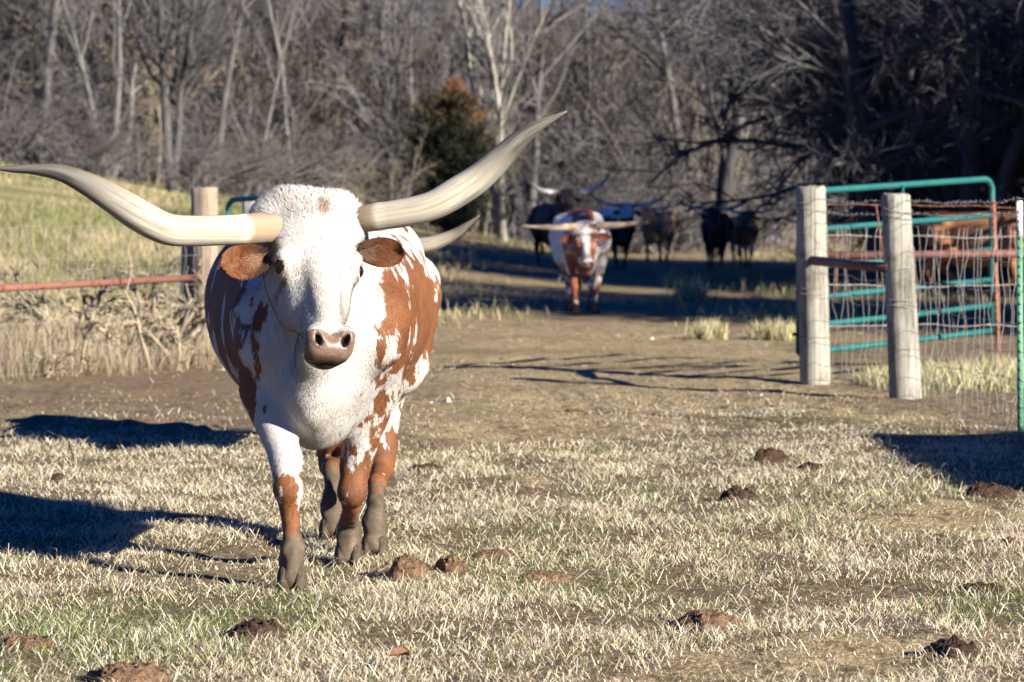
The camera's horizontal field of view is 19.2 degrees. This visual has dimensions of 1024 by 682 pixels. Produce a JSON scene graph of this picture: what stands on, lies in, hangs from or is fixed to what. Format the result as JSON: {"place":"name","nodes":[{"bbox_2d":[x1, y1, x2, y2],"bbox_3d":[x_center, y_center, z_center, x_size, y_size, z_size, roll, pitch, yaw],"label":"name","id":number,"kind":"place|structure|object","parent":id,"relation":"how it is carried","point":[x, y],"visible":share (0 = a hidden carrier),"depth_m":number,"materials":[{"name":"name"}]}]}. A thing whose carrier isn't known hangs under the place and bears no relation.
{"place":"outdoors","nodes":[
{"label":"outdoors","id":0,"kind":"place"},
{"bbox_2d":[0,160,241,353],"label":"bank grass","id":1,"kind":"structure","parent":0,"point":[91,218],"depth_m":50.14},
{"bbox_2d":[0,142,1023,681],"bbox_3d":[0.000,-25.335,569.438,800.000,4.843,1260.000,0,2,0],"label":"ground","id":2,"kind":"structure","parent":0,"point":[576,342],"depth_m":16.30,"materials":[{"name":"plant"}]},
{"bbox_2d":[0,633,58,651],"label":"dirt mound","id":3,"kind":"object","parent":2,"relation":"on","point":[27,639],"visible":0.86,"depth_m":9.05,"materials":[{"name":"soil"}]},
{"bbox_2d":[0,0,84,153],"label":"sapling thicket","id":4,"kind":"object","parent":2,"relation":"on","point":[16,25],"visible":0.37,"depth_m":103.49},
{"bbox_2d":[37,0,65,163],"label":"bare tree","id":5,"kind":"object","parent":2,"relation":"on","point":[52,31],"visible":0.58,"depth_m":95.78,"materials":[{"name":"grey plant"}]},
{"bbox_2d":[0,293,106,377],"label":"dry bush","id":6,"kind":"object","parent":2,"relation":"on","point":[60,361],"visible":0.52,"depth_m":24.42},
{"bbox_2d":[0,28,116,164],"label":"shrub","id":7,"kind":"object","parent":2,"relation":"on","point":[20,129],"visible":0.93,"depth_m":81.52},
{"bbox_2d":[0,0,122,151],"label":"sapling thicket","id":8,"kind":"object","parent":2,"relation":"on","point":[2,25],"visible":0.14,"depth_m":104.93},
{"bbox_2d":[0,62,141,171],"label":"shrub","id":9,"kind":"object","parent":2,"relation":"on","point":[60,140],"visible":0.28,"depth_m":90.72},
{"bbox_2d":[0,50,147,169],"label":"shrub","id":10,"kind":"object","parent":2,"relation":"on","point":[40,160],"visible":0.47,"depth_m":87.74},
{"bbox_2d":[0,0,147,174],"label":"sapling thicket","id":11,"kind":"object","parent":2,"relation":"on","point":[19,90],"visible":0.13,"depth_m":100.14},
{"bbox_2d":[0,0,149,165],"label":"sapling thicket","id":12,"kind":"object","parent":2,"relation":"on","point":[40,66],"visible":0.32,"depth_m":100.16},
{"bbox_2d":[0,0,180,165],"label":"sapling thicket","id":13,"kind":"object","parent":2,"relation":"on","point":[24,17],"visible":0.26,"depth_m":103.36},
{"bbox_2d":[0,250,206,371],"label":"dry bush","id":14,"kind":"object","parent":2,"relation":"on","point":[49,304],"visible":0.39,"depth_m":25.59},
{"bbox_2d":[30,84,184,184],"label":"shrub","id":15,"kind":"object","parent":2,"relation":"on","point":[105,154],"visible":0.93,"depth_m":80.63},
{"bbox_2d":[0,245,215,368],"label":"dry bush","id":16,"kind":"object","parent":2,"relation":"on","point":[134,289],"visible":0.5,"depth_m":25.36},
{"bbox_2d":[0,186,218,376],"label":"pipe fence","id":17,"kind":"object","parent":2,"relation":"on","point":[204,201],"visible":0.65,"depth_m":25.55,"materials":[{"name":"red metal"}]},
{"bbox_2d":[0,299,224,383],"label":"dry weeds","id":18,"kind":"object","parent":2,"relation":"on","point":[17,361],"visible":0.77,"depth_m":24.38,"materials":[{"name":"beige plant"}]},
{"bbox_2d":[0,0,229,186],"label":"sapling thicket","id":19,"kind":"object","parent":2,"relation":"on","point":[63,46],"visible":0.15,"depth_m":99.35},
{"bbox_2d":[39,0,200,178],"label":"bare tree","id":20,"kind":"object","parent":2,"relation":"on","point":[117,103],"visible":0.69,"depth_m":91.42,"materials":[{"name":"grey plant"}]},
{"bbox_2d":[29,0,217,179],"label":"sapling thicket","id":21,"kind":"object","parent":2,"relation":"on","point":[99,81],"visible":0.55,"depth_m":96.32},
{"bbox_2d":[64,97,188,185],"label":"shrub","id":22,"kind":"object","parent":2,"relation":"on","point":[133,170],"visible":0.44,"depth_m":88.99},
{"bbox_2d":[87,661,171,681],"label":"dirt mound","id":23,"kind":"object","parent":2,"relation":"on","point":[135,671],"visible":1,"depth_m":8.29,"materials":[{"name":"soil"}]},
{"bbox_2d":[13,0,264,184],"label":"sapling thicket","id":24,"kind":"object","parent":2,"relation":"on","point":[151,94],"visible":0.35,"depth_m":96.45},
{"bbox_2d":[65,269,223,371],"bbox_3d":[-3.014,-0.141,25.147,1.624,0.949,2.073,-1,3,-15],"label":"dry bush","id":25,"kind":"object","parent":2,"relation":"on","point":[97,322],"visible":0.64,"depth_m":24.91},
{"bbox_2d":[93,250,210,369],"bbox_3d":[-3.107,-0.230,25.714,1.910,1.117,2.439,-1,3,-30],"label":"dry bush","id":26,"kind":"object","parent":2,"relation":"on","point":[137,326],"visible":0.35,"depth_m":25.21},
{"bbox_2d":[89,0,268,191],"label":"bare tree","id":27,"kind":"object","parent":2,"relation":"on","point":[182,88],"visible":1,"depth_m":85.25,"materials":[{"name":"grey plant"}]},
{"bbox_2d":[108,0,309,191],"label":"sapling thicket","id":28,"kind":"object","parent":2,"relation":"on","point":[213,98],"visible":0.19,"depth_m":100.20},
{"bbox_2d":[135,92,293,199],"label":"shrub","id":29,"kind":"object","parent":2,"relation":"on","point":[207,152],"visible":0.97,"depth_m":81.89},
{"bbox_2d":[139,101,302,199],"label":"shrub","id":30,"kind":"object","parent":2,"relation":"on","point":[200,124],"visible":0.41,"depth_m":87.06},
{"bbox_2d":[96,0,349,188],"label":"sapling thicket","id":31,"kind":"object","parent":2,"relation":"on","point":[303,64],"visible":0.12,"depth_m":108.42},
{"bbox_2d":[135,0,358,190],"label":"sapling thicket","id":32,"kind":"object","parent":2,"relation":"on","point":[252,86],"visible":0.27,"depth_m":105.67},
{"bbox_2d":[213,0,280,193],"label":"bare tree","id":33,"kind":"object","parent":2,"relation":"on","point":[234,49],"visible":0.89,"depth_m":95.65,"materials":[{"name":"grey plant"}]},
{"bbox_2d":[231,618,285,640],"bbox_3d":[-0.770,0.892,9.233,0.179,0.092,0.167,-1,3,-21],"label":"dung pile","id":34,"kind":"object","parent":2,"relation":"on","point":[269,625],"visible":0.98,"depth_m":9.19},
{"bbox_2d":[184,96,348,199],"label":"shrub","id":35,"kind":"object","parent":2,"relation":"on","point":[241,188],"visible":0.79,"depth_m":85.40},
{"bbox_2d":[231,0,318,164],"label":"bare tree","id":36,"kind":"object","parent":2,"relation":"on","point":[268,17],"visible":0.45,"depth_m":106.44,"materials":[{"name":"grey plant"}]},
{"bbox_2d":[194,0,360,193],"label":"sapling thicket","id":37,"kind":"object","parent":2,"relation":"on","point":[260,77],"visible":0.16,"depth_m":105.87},
{"bbox_2d":[129,0,426,188],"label":"bare tree","id":38,"kind":"object","parent":2,"relation":"on","point":[341,45],"visible":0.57,"depth_m":100.19,"materials":[{"name":"grey plant"}]},
{"bbox_2d":[266,0,294,185],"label":"bare tree","id":39,"kind":"object","parent":2,"relation":"on","point":[275,32],"visible":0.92,"depth_m":95.18,"materials":[{"name":"grey plant"}]},
{"bbox_2d":[0,111,566,589],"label":"longhorn cow","id":40,"kind":"object","parent":2,"relation":"on","point":[322,307],"visible":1,"depth_m":10.45},
{"bbox_2d":[251,0,316,195],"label":"bare tree","id":41,"kind":"object","parent":2,"relation":"on","point":[283,52],"visible":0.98,"depth_m":89.48,"materials":[{"name":"grey plant"}]},
{"bbox_2d":[203,1,369,190],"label":"sapling thicket","id":42,"kind":"object","parent":2,"relation":"on","point":[306,107],"visible":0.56,"depth_m":97.72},
{"bbox_2d":[193,0,385,187],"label":"sapling thicket","id":43,"kind":"object","parent":2,"relation":"on","point":[239,103],"visible":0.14,"depth_m":105.77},
{"bbox_2d":[180,63,421,195],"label":"shrub","id":44,"kind":"object","parent":2,"relation":"on","point":[327,162],"visible":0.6,"depth_m":89.08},
{"bbox_2d":[211,89,394,200],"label":"shrub","id":45,"kind":"object","parent":2,"relation":"on","point":[226,128],"visible":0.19,"depth_m":98.13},
{"bbox_2d":[246,93,413,204],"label":"shrub","id":46,"kind":"object","parent":2,"relation":"on","point":[342,152],"visible":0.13,"depth_m":98.29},
{"bbox_2d":[281,125,406,204],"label":"shrub","id":47,"kind":"object","parent":2,"relation":"on","point":[364,186],"visible":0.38,"depth_m":92.80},
{"bbox_2d":[310,126,457,232],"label":"shrub","id":48,"kind":"object","parent":2,"relation":"on","point":[356,191],"visible":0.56,"depth_m":80.49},
{"bbox_2d":[272,0,514,200],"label":"sapling thicket","id":49,"kind":"object","parent":2,"relation":"on","point":[365,77],"visible":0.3,"depth_m":101.02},
{"bbox_2d":[389,552,428,580],"bbox_3d":[-0.374,0.818,10.835,0.158,0.128,0.161,1,3,22],"label":"dirt clod","id":50,"kind":"object","parent":2,"relation":"on","point":[409,563],"visible":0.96,"depth_m":10.79,"materials":[{"name":"soil"}]},
{"bbox_2d":[296,0,539,233],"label":"sapling thicket","id":51,"kind":"object","parent":2,"relation":"on","point":[351,87],"visible":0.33,"depth_m":94.63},
{"bbox_2d":[397,215,479,454],"bbox_3d":[-0.793,-0.033,16.349,1.262,1.299,2.292,0,2,0],"label":"longhorn cow","id":52,"kind":"object","parent":2,"relation":"on","point":[434,242],"depth_m":15.36},
{"bbox_2d":[313,0,575,226],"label":"sapling thicket","id":53,"kind":"object","parent":2,"relation":"on","point":[415,68],"visible":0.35,"depth_m":98.74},
{"bbox_2d":[0,0,891,224],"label":"wood","id":54,"kind":"object","parent":2,"relation":"on","point":[836,198],"visible":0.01,"depth_m":132.84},
{"bbox_2d":[393,75,503,240],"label":"cedar tree","id":55,"kind":"object","parent":2,"relation":"on","point":[460,144],"visible":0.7,"depth_m":81.51,"materials":[{"name":"green plant"}]},
{"bbox_2d":[344,0,556,237],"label":"sapling thicket","id":56,"kind":"object","parent":2,"relation":"on","point":[477,221],"visible":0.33,"depth_m":97.06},
{"bbox_2d":[433,554,469,573],"bbox_3d":[-0.223,0.819,10.920,0.146,0.102,0.101,2,3,37],"label":"dirt clod","id":57,"kind":"object","parent":2,"relation":"on","point":[446,564],"visible":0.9,"depth_m":10.89,"materials":[{"name":"soil"}]},
{"bbox_2d":[292,0,641,200],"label":"bare tree","id":58,"kind":"object","parent":2,"relation":"on","point":[382,39],"visible":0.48,"depth_m":99.32,"materials":[{"name":"grey plant"}]},
{"bbox_2d":[439,0,547,242],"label":"bare tree","id":59,"kind":"object","parent":2,"relation":"on","point":[497,202],"visible":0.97,"depth_m":91.83,"materials":[{"name":"grey plant"}]},
{"bbox_2d":[378,0,640,234],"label":"sapling thicket","id":60,"kind":"object","parent":2,"relation":"on","point":[520,109],"visible":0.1,"depth_m":102.29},
{"bbox_2d":[411,0,614,240],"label":"sapling thicket","id":61,"kind":"object","parent":2,"relation":"on","point":[538,202],"visible":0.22,"depth_m":100.63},
{"bbox_2d":[398,0,657,196],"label":"bare tree","id":62,"kind":"object","parent":2,"relation":"on","point":[578,79],"visible":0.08,"depth_m":114.70,"materials":[{"name":"grey plant"}]},
{"bbox_2d":[408,1,648,206],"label":"sapling thicket","id":63,"kind":"object","parent":2,"relation":"on","point":[581,117],"visible":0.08,"depth_m":110.67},
{"bbox_2d":[518,570,572,582],"bbox_3d":[0.113,0.841,10.646,0.252,0.063,0.215,-2,3,-37],"label":"dirt mound","id":64,"kind":"object","parent":2,"relation":"on","point":[543,573],"visible":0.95,"depth_m":10.60,"materials":[{"name":"soil"}]},
{"bbox_2d":[519,167,612,269],"bbox_3d":[0.626,-2.429,59.743,1.814,2.023,2.345,-1,3,-30],"label":"longhorn cow","id":65,"kind":"object","parent":2,"relation":"on","point":[547,213],"visible":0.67,"depth_m":59.33},
{"bbox_2d":[472,109,669,247],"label":"shrub","id":66,"kind":"object","parent":2,"relation":"on","point":[522,216],"visible":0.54,"depth_m":92.29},
{"bbox_2d":[467,0,675,243],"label":"bare tree","id":67,"kind":"object","parent":2,"relation":"on","point":[537,85],"visible":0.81,"depth_m":97.45,"materials":[{"name":"grey plant"}]},
{"bbox_2d":[491,0,668,230],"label":"sapling thicket","id":68,"kind":"object","parent":2,"relation":"on","point":[563,108],"visible":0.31,"depth_m":102.26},
{"bbox_2d":[521,209,648,314],"bbox_3d":[0.865,-1.009,38.212,1.600,1.333,2.483,0,2,-2],"label":"longhorn cow","id":69,"kind":"object","parent":2,"relation":"on","point":[580,241],"visible":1,"depth_m":37.70},
{"bbox_2d":[528,0,657,209],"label":"bare tree","id":70,"kind":"object","parent":2,"relation":"on","point":[587,43],"visible":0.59,"depth_m":101.28,"materials":[{"name":"grey plant"}]},
{"bbox_2d":[558,35,671,246],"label":"sapling thicket","id":71,"kind":"object","parent":2,"relation":"on","point":[627,124],"visible":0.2,"depth_m":101.21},
{"bbox_2d":[535,122,711,253],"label":"shrub","id":72,"kind":"object","parent":2,"relation":"on","point":[596,206],"visible":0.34,"depth_m":93.01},
{"bbox_2d":[521,21,726,249],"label":"sapling thicket","id":73,"kind":"object","parent":2,"relation":"on","point":[601,162],"visible":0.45,"depth_m":98.38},
{"bbox_2d":[588,193,665,268],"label":"longhorn cow","id":74,"kind":"object","parent":2,"relation":"on","point":[623,212],"visible":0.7,"depth_m":65.23},
{"bbox_2d":[556,4,716,244],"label":"sapling thicket","id":75,"kind":"object","parent":2,"relation":"on","point":[639,101],"visible":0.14,"depth_m":104.47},
{"bbox_2d":[635,204,678,261],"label":"longhorn cow","id":76,"kind":"object","parent":2,"relation":"on","point":[655,216],"visible":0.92,"depth_m":77.41},
{"bbox_2d":[553,118,765,250],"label":"shrub","id":77,"kind":"object","parent":2,"relation":"on","point":[678,247],"visible":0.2,"depth_m":97.90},
{"bbox_2d":[559,0,773,249],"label":"bare tree","id":78,"kind":"object","parent":2,"relation":"on","point":[671,93],"visible":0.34,"depth_m":98.28,"materials":[{"name":"grey plant"}]},
{"bbox_2d":[574,116,795,254],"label":"shrub","id":79,"kind":"object","parent":2,"relation":"on","point":[679,250],"visible":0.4,"depth_m":92.01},
{"bbox_2d":[559,1,813,247],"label":"sapling thicket","id":80,"kind":"object","parent":2,"relation":"on","point":[662,96],"visible":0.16,"depth_m":101.74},
{"bbox_2d":[663,275,715,300],"bbox_3d":[2.605,-0.787,43.904,0.836,0.445,0.764,-1,3,-13],"label":"grass tussock","id":81,"kind":"object","parent":2,"relation":"on","point":[689,289],"depth_m":43.84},
{"bbox_2d":[586,33,802,245],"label":"sapling thicket","id":82,"kind":"object","parent":2,"relation":"on","point":[713,148],"visible":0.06,"depth_m":105.03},
{"bbox_2d":[610,0,785,177],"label":"bare tree","id":83,"kind":"object","parent":2,"relation":"on","point":[653,21],"visible":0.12,"depth_m":108.23,"materials":[{"name":"grey plant"}]},
{"bbox_2d":[614,0,783,258],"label":"bare tree","id":84,"kind":"object","parent":2,"relation":"on","point":[725,183],"visible":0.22,"depth_m":83.85,"materials":[{"name":"grey plant"}]},
{"bbox_2d":[673,608,747,631],"bbox_3d":[0.624,0.889,9.529,0.253,0.090,0.202,1,3,26],"label":"dirt mound","id":85,"kind":"object","parent":2,"relation":"on","point":[715,615],"visible":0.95,"depth_m":9.47,"materials":[{"name":"soil"}]},
{"bbox_2d":[684,317,738,339],"bbox_3d":[2.022,-0.136,30.758,0.596,0.273,0.568,1,3,25],"label":"grass tussock","id":86,"kind":"object","parent":2,"relation":"on","point":[705,330],"depth_m":30.68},
{"bbox_2d":[617,0,807,249],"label":"sapling thicket","id":87,"kind":"object","parent":2,"relation":"on","point":[676,86],"visible":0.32,"depth_m":98.95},
{"bbox_2d":[674,196,752,268],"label":"longhorn cow","id":88,"kind":"object","parent":2,"relation":"on","point":[713,236],"visible":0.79,"depth_m":69.34},
{"bbox_2d":[651,145,795,252],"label":"shrub","id":89,"kind":"object","parent":2,"relation":"on","point":[687,234],"visible":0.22,"depth_m":95.40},
{"bbox_2d":[717,485,760,504],"bbox_3d":[1.016,0.701,13.537,0.200,0.116,0.154,-1,2,-12],"label":"dung pile","id":90,"kind":"object","parent":2,"relation":"on","point":[736,491],"visible":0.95,"depth_m":13.49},
{"bbox_2d":[728,208,772,267],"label":"longhorn cow","id":91,"kind":"object","parent":2,"relation":"on","point":[739,241],"visible":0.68,"depth_m":70.90},
{"bbox_2d":[690,143,830,250],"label":"shrub","id":92,"kind":"object","parent":2,"relation":"on","point":[759,241],"visible":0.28,"depth_m":98.73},
{"bbox_2d":[692,69,846,246],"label":"sapling thicket","id":93,"kind":"object","parent":2,"relation":"on","point":[783,188],"visible":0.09,"depth_m":103.77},
{"bbox_2d":[746,315,795,340],"bbox_3d":[2.727,-0.147,31.054,0.687,0.289,0.592,-2,3,-37],"label":"grass tussock","id":94,"kind":"object","parent":2,"relation":"on","point":[777,331],"depth_m":30.96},
{"bbox_2d":[577,0,1007,279],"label":"tangled tree","id":95,"kind":"object","parent":2,"relation":"on","point":[734,140],"visible":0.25,"depth_m":59.43,"materials":[{"name":"brown plant"}]},
{"bbox_2d":[687,0,897,250],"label":"tangled tree","id":96,"kind":"object","parent":2,"relation":"on","point":[783,136],"visible":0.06,"depth_m":73.09,"materials":[{"name":"brown plant"}]},
{"bbox_2d":[572,0,1023,288],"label":"tangled tree","id":97,"kind":"object","parent":2,"relation":"on","point":[864,164],"visible":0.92,"depth_m":48.47,"materials":[{"name":"brown plant"}]},
{"bbox_2d":[611,0,1016,279],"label":"tangled tree","id":98,"kind":"object","parent":2,"relation":"on","point":[711,141],"visible":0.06,"depth_m":59.24,"materials":[{"name":"brown plant"}]},
{"bbox_2d":[662,0,1010,263],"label":"tangled tree","id":99,"kind":"object","parent":2,"relation":"on","point":[734,98],"visible":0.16,"depth_m":59.94,"materials":[{"name":"brown plant"}]},
{"bbox_2d":[685,0,1023,281],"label":"tangled tree","id":100,"kind":"object","parent":2,"relation":"on","point":[1004,269],"visible":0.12,"depth_m":56.25,"materials":[{"name":"brown plant"}]},
{"bbox_2d":[732,0,1023,289],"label":"tangled tree","id":101,"kind":"object","parent":2,"relation":"on","point":[969,192],"visible":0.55,"depth_m":49.82,"materials":[{"name":"brown plant"}]},
{"bbox_2d":[745,0,1023,282],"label":"tangled tree","id":102,"kind":"object","parent":2,"relation":"on","point":[913,192],"visible":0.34,"depth_m":52.21,"materials":[{"name":"brown plant"}]},
{"bbox_2d":[750,0,1023,280],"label":"tangled tree","id":103,"kind":"object","parent":2,"relation":"on","point":[878,104],"visible":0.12,"depth_m":56.43,"materials":[{"name":"brown plant"}]},
{"bbox_2d":[780,0,1023,283],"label":"tangled tree","id":104,"kind":"object","parent":2,"relation":"on","point":[936,152],"visible":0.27,"depth_m":54.17,"materials":[{"name":"brown plant"}]},
{"bbox_2d":[795,185,1023,431],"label":"wire fence","id":105,"kind":"object","parent":2,"relation":"on","point":[896,267],"visible":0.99,"depth_m":21.05,"materials":[{"name":"grey wood"}]},
{"bbox_2d":[826,201,1023,363],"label":"pipe fence","id":106,"kind":"object","parent":2,"relation":"on","point":[958,254],"visible":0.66,"depth_m":23.94,"materials":[{"name":"metal"}]},
{"bbox_2d":[792,176,994,354],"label":"tube gate","id":107,"kind":"structure","parent":106,"relation":"attached to","point":[988,181],"depth_m":24.42,"materials":[{"name":"metal"}]},
{"bbox_2d":[921,635,980,659],"bbox_3d":[1.282,0.906,8.834,0.183,0.096,0.195,0,2,-9],"label":"dirt mound","id":108,"kind":"object","parent":2,"relation":"on","point":[952,642],"visible":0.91,"depth_m":8.79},
{"bbox_2d":[914,0,1023,282],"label":"tangled tree","id":109,"kind":"object","parent":2,"relation":"on","point":[1015,188],"visible":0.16,"depth_m":53.14,"materials":[{"name":"brown plant"}]},
{"bbox_2d":[919,188,1023,298],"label":"longhorn cow","id":110,"kind":"object","parent":2,"relation":"on","point":[978,224],"visible":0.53,"depth_m":45.94},
{"bbox_2d":[962,481,1015,499],"bbox_3d":[2.175,0.689,13.747,0.236,0.103,0.208,-1,3,-18],"label":"dung pile","id":111,"kind":"object","parent":2,"relation":"on","point":[1002,491],"visible":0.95,"depth_m":13.69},
{"bbox_2d":[0,318,1023,681],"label":"dead grass","id":112,"kind":"structure","parent":0,"point":[8,618],"depth_m":11.39,"materials":[{"name":"plant"}]},
{"bbox_2d":[218,189,1023,330],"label":"rough grass","id":113,"kind":"structure","parent":0,"point":[760,311],"depth_m":45.96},
{"bbox_2d":[847,349,1023,395],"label":"fence line grass","id":114,"kind":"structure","parent":0,"point":[870,380],"depth_m":22.55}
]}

